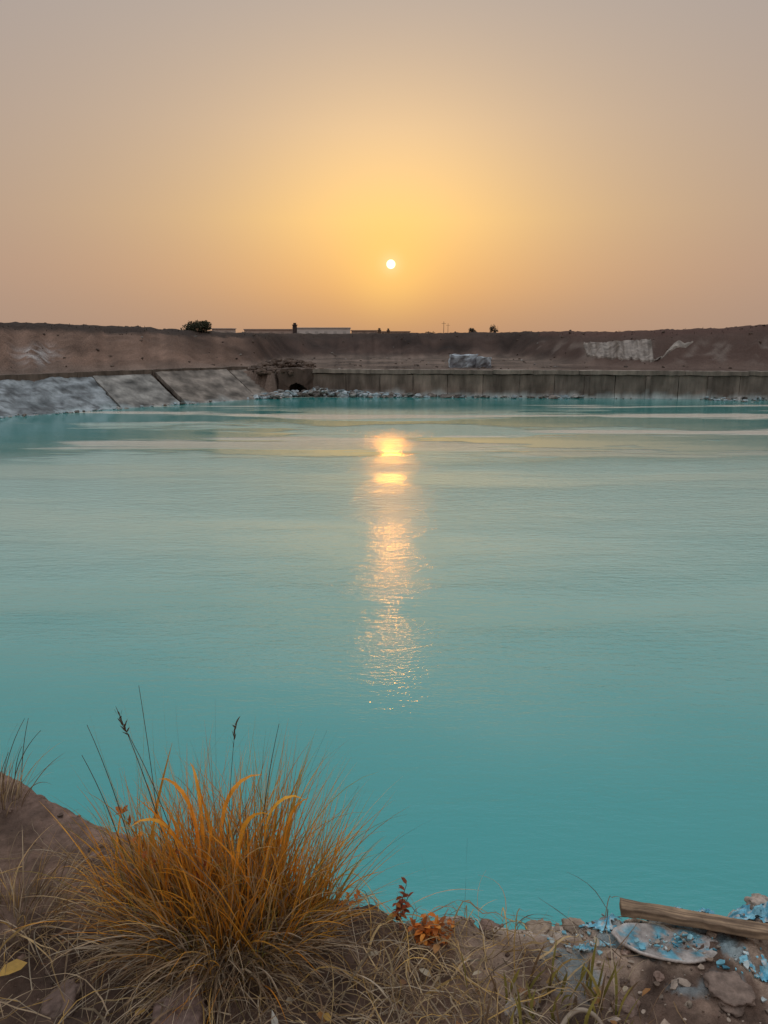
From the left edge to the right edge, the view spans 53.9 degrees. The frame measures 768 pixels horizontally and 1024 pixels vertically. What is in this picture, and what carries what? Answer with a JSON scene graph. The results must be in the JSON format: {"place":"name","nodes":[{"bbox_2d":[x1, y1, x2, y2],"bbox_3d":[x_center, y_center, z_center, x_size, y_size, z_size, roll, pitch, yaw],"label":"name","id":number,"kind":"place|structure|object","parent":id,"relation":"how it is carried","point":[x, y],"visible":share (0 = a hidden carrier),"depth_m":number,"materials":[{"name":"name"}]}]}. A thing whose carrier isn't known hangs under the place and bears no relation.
{"place":"outdoors","nodes":[
{"label":"outdoors","id":0,"kind":"place"},
{"bbox_2d":[0,396,767,929],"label":"water","id":1,"kind":"structure","parent":0,"point":[516,648],"depth_m":10.54,"materials":[{"name":"teal liquid"}]},
{"bbox_2d":[0,322,767,1023],"bbox_3d":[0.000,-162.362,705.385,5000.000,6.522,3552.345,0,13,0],"label":"ground","id":2,"kind":"structure","parent":0,"point":[72,348],"depth_m":2.33,"materials":[{"name":"brown soil"}]},
{"bbox_2d":[0,718,63,815],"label":"dry grass tuft","id":3,"kind":"object","parent":2,"relation":"on","point":[3,789],"visible":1,"depth_m":2.59,"materials":[{"name":"brown plant"}]},
{"bbox_2d":[0,820,119,971],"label":"dry grass tuft","id":4,"kind":"object","parent":2,"relation":"on","point":[13,893],"visible":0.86,"depth_m":2.15,"materials":[{"name":"brown plant"}]},
{"bbox_2d":[40,978,83,1018],"bbox_3d":[-0.802,1.225,1.885,0.097,0.069,0.108,0,13,0],"label":"rock","id":5,"kind":"object","parent":2,"relation":"on","point":[51,1006],"visible":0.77,"depth_m":1.87,"materials":[{"name":"stone"}]},
{"bbox_2d":[81,850,101,861],"bbox_3d":[-0.929,1.102,2.411,0.063,0.034,0.055,0,13,0],"label":"rock","id":6,"kind":"object","parent":2,"relation":"on","point":[95,855],"visible":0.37,"depth_m":2.40,"materials":[{"name":"stone"}]},
{"bbox_2d":[0,366,268,416],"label":"concrete revetment","id":7,"kind":"object","parent":2,"relation":"on","point":[41,394],"visible":0.87,"depth_m":44.35,"materials":[{"name":"grey concrete"}]},
{"bbox_2d":[131,836,154,885],"bbox_3d":[-0.684,1.016,2.137,0.050,0.268,0.115,4,14,17],"label":"orange leaf weed","id":8,"kind":"object","parent":2,"relation":"on","point":[133,839],"visible":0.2,"depth_m":2.08,"materials":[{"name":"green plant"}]},
{"bbox_2d":[115,805,181,893],"bbox_3d":[-0.658,0.981,2.116,0.233,0.327,0.062,6,14,24],"label":"orange leaf weed","id":9,"kind":"object","parent":2,"relation":"on","point":[141,834],"visible":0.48,"depth_m":2.10,"materials":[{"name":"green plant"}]},
{"bbox_2d":[151,973,206,1023],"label":"rock","id":10,"kind":"object","parent":2,"relation":"on","point":[187,1019],"visible":0.68,"depth_m":1.81,"materials":[{"name":"stone"}]},
{"bbox_2d":[170,818,206,899],"bbox_3d":[-0.550,1.022,2.141,0.092,0.293,0.173,-8,16,-32],"label":"orange leaf weed","id":11,"kind":"object","parent":2,"relation":"on","point":[205,862],"visible":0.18,"depth_m":2.10,"materials":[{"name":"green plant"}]},
{"bbox_2d":[181,320,211,332],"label":"shrub","id":12,"kind":"object","parent":2,"relation":"on","point":[203,326],"visible":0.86,"depth_m":61.66,"materials":[{"name":"green plant"}]},
{"bbox_2d":[212,329,235,332],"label":"walls","id":13,"kind":"structure","parent":2,"relation":"on","point":[228,330],"depth_m":272.26,"materials":[{"name":"paint"}]},
{"bbox_2d":[1,688,466,1023],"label":"dry grass tuft","id":14,"kind":"object","parent":2,"relation":"on","point":[230,867],"visible":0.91,"depth_m":2.06,"materials":[{"name":"orange plant"}]},
{"bbox_2d":[243,329,292,333],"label":"long shed","id":15,"kind":"structure","parent":2,"relation":"on","point":[282,331],"depth_m":291.79,"materials":[{"name":"paint"}]},
{"bbox_2d":[293,323,296,332],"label":"brick pillar","id":16,"kind":"structure","parent":2,"relation":"on","point":[294,328],"depth_m":97.17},
{"bbox_2d":[276,367,315,391],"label":"culvert","id":17,"kind":"object","parent":2,"relation":"on","point":[299,379],"visible":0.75,"depth_m":51.65,"materials":[{"name":"concrete"}]},
{"bbox_2d":[292,327,350,333],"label":"long shed","id":18,"kind":"structure","parent":2,"relation":"on","point":[326,330],"depth_m":281.98,"materials":[{"name":"paint"}]},
{"bbox_2d":[297,331,345,333],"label":"windows","id":19,"kind":"structure","parent":18,"relation":"in","point":[316,332],"depth_m":282.11,"materials":[{"name":"glass"}]},
{"bbox_2d":[0,898,650,1023],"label":"fallen leaves","id":20,"kind":"object","parent":2,"relation":"on","point":[15,965],"visible":0.57,"depth_m":1.90,"materials":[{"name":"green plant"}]},
{"bbox_2d":[338,890,361,913],"bbox_3d":[-0.101,1.135,2.185,0.079,0.087,0.043,3,13,13],"label":"orange leaf weed","id":21,"kind":"object","parent":2,"relation":"on","point":[355,897],"visible":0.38,"depth_m":2.19,"materials":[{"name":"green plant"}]},
{"bbox_2d":[0,809,713,1023],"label":"straw litter","id":22,"kind":"object","parent":2,"relation":"on","point":[216,983],"visible":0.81,"depth_m":1.94,"materials":[{"name":"beige plant"}]},
{"bbox_2d":[351,330,376,333],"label":"warehouse","id":23,"kind":"structure","parent":2,"relation":"on","point":[362,331],"depth_m":301.52,"materials":[{"name":"paint"}]},
{"bbox_2d":[8,322,751,338],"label":"scrub vegetation","id":24,"kind":"object","parent":2,"relation":"on","point":[342,336],"visible":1,"depth_m":63.74,"materials":[{"name":"green plant"}]},
{"bbox_2d":[0,796,765,1023],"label":"pebbles","id":25,"kind":"object","parent":2,"relation":"on","point":[659,976],"visible":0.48,"depth_m":2.03,"materials":[{"name":"stone"}]},
{"bbox_2d":[0,386,767,417],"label":"rubble","id":26,"kind":"object","parent":2,"relation":"on","point":[317,391],"visible":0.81,"depth_m":50.50,"materials":[{"name":"grey stone"}]},
{"bbox_2d":[10,322,764,375],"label":"bank stones","id":27,"kind":"object","parent":2,"relation":"on","point":[262,369],"visible":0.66,"depth_m":53.29,"materials":[{"name":"stone"}]},
{"bbox_2d":[377,331,410,333],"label":"long shed","id":28,"kind":"structure","parent":2,"relation":"on","point":[395,332],"depth_m":320.84,"materials":[{"name":"paint"}]},
{"bbox_2d":[387,877,412,929],"bbox_3d":[0.054,1.142,2.188,0.052,0.136,0.106,9,16,33],"label":"orange leaf weed","id":29,"kind":"object","parent":2,"relation":"on","point":[399,904],"visible":0.96,"depth_m":2.18,"materials":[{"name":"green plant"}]},
{"bbox_2d":[408,912,445,948],"bbox_3d":[0.116,1.176,2.112,0.097,0.095,0.098,4,14,18],"label":"orange leaf weed","id":30,"kind":"object","parent":2,"relation":"on","point":[422,931],"visible":0.95,"depth_m":2.11,"materials":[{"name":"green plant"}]},
{"bbox_2d":[434,918,454,945],"bbox_3d":[0.168,1.186,2.126,0.067,0.065,0.078,0,13,0],"label":"orange leaf weed","id":31,"kind":"object","parent":2,"relation":"on","point":[449,920],"visible":0.62,"depth_m":2.13,"materials":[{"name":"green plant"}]},
{"bbox_2d":[448,354,491,367],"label":"broken concrete block","id":32,"kind":"object","parent":2,"relation":"on","point":[465,360],"depth_m":56.44,"materials":[{"name":"grey concrete"}]},
{"bbox_2d":[479,919,500,932],"bbox_3d":[0.310,1.220,2.213,0.069,0.033,0.058,8,15,30],"label":"rock","id":33,"kind":"object","parent":2,"relation":"on","point":[484,922],"visible":0.51,"depth_m":2.21,"materials":[{"name":"stone"}]},
{"bbox_2d":[489,324,497,331],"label":"shrub","id":34,"kind":"object","parent":2,"relation":"on","point":[492,328],"visible":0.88,"depth_m":90.37,"materials":[{"name":"green plant"}]},
{"bbox_2d":[504,997,521,1018],"bbox_3d":[0.330,1.286,1.943,0.042,0.043,0.065,12,18,41],"label":"rock","id":35,"kind":"object","parent":2,"relation":"on","point":[516,1013],"visible":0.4,"depth_m":1.93,"materials":[{"name":"stone"}]},
{"bbox_2d":[368,901,673,1023],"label":"reed stubble","id":36,"kind":"object","parent":2,"relation":"on","point":[589,972],"visible":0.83,"depth_m":1.93,"materials":[{"name":"brown plant"}]},
{"bbox_2d":[525,918,552,936],"bbox_3d":[0.452,1.222,2.189,0.079,0.032,0.093,0,13,0],"label":"rock","id":37,"kind":"object","parent":2,"relation":"on","point":[538,928],"visible":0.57,"depth_m":2.20,"materials":[{"name":"stone"}]},
{"bbox_2d":[313,373,767,399],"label":"concrete retaining wall","id":38,"kind":"structure","parent":2,"relation":"on","point":[645,386],"depth_m":50.21,"materials":[{"name":"grey concrete"}]},
{"bbox_2d":[312,369,767,375],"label":"coping","id":39,"kind":"object","parent":38,"relation":"on","point":[562,372],"visible":1,"depth_m":50.02,"materials":[{"name":"concrete"}]},
{"bbox_2d":[561,917,584,933],"bbox_3d":[0.560,1.228,2.239,0.071,0.036,0.073,0,13,0],"label":"rock","id":40,"kind":"object","parent":2,"relation":"on","point":[576,921],"visible":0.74,"depth_m":2.23,"materials":[{"name":"stone"}]},
{"bbox_2d":[561,1007,603,1023],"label":"dried root","id":41,"kind":"object","parent":2,"relation":"on","point":[577,1010],"visible":0.9,"depth_m":1.85,"materials":[{"name":"grey wood"}]},
{"bbox_2d":[442,901,767,1023],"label":"blue mineral crust","id":42,"kind":"object","parent":2,"relation":"on","point":[744,912],"visible":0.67,"depth_m":2.11,"materials":[{"name":"stone"}]},
{"bbox_2d":[583,339,653,361],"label":"concrete slab","id":43,"kind":"structure","parent":2,"relation":"on","point":[641,350],"depth_m":62.42,"materials":[{"name":"grey concrete"}]},
{"bbox_2d":[610,992,640,1017],"bbox_3d":[0.619,1.273,1.942,0.072,0.039,0.072,6,15,26],"label":"rock","id":44,"kind":"object","parent":2,"relation":"on","point":[629,1003],"visible":0.62,"depth_m":1.93,"materials":[{"name":"stone"}]},
{"bbox_2d":[611,923,717,963],"bbox_3d":[0.796,1.210,2.135,0.311,0.046,0.137,0,13,0],"label":"broken plaster disc","id":45,"kind":"object","parent":2,"relation":"on","point":[640,931],"visible":0.84,"depth_m":2.14,"materials":[{"name":"stone"}]},
{"bbox_2d":[654,340,692,360],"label":"concrete slab","id":46,"kind":"structure","parent":2,"relation":"on","point":[678,343],"depth_m":60.59,"materials":[{"name":"grey concrete"}]},
{"bbox_2d":[619,898,767,940],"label":"wooden plank","id":47,"kind":"object","parent":2,"relation":"on","point":[694,919],"visible":1,"depth_m":2.17,"materials":[{"name":"brown wood"}]},
{"bbox_2d":[703,971,755,1017],"bbox_3d":[0.919,1.272,1.999,0.127,0.035,0.128,0,13,0],"label":"rock","id":48,"kind":"object","parent":2,"relation":"on","point":[733,993],"visible":1,"depth_m":1.99,"materials":[{"name":"stone"}]},
{"bbox_2d":[744,893,767,909],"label":"rock","id":49,"kind":"object","parent":2,"relation":"on","point":[754,899],"visible":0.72,"depth_m":2.29,"materials":[{"name":"stone"}]},
{"bbox_2d":[0,0,767,332],"label":"sky","id":50,"kind":"structure","parent":0,"point":[415,166],"materials":[{"name":"orange"}]}
]}

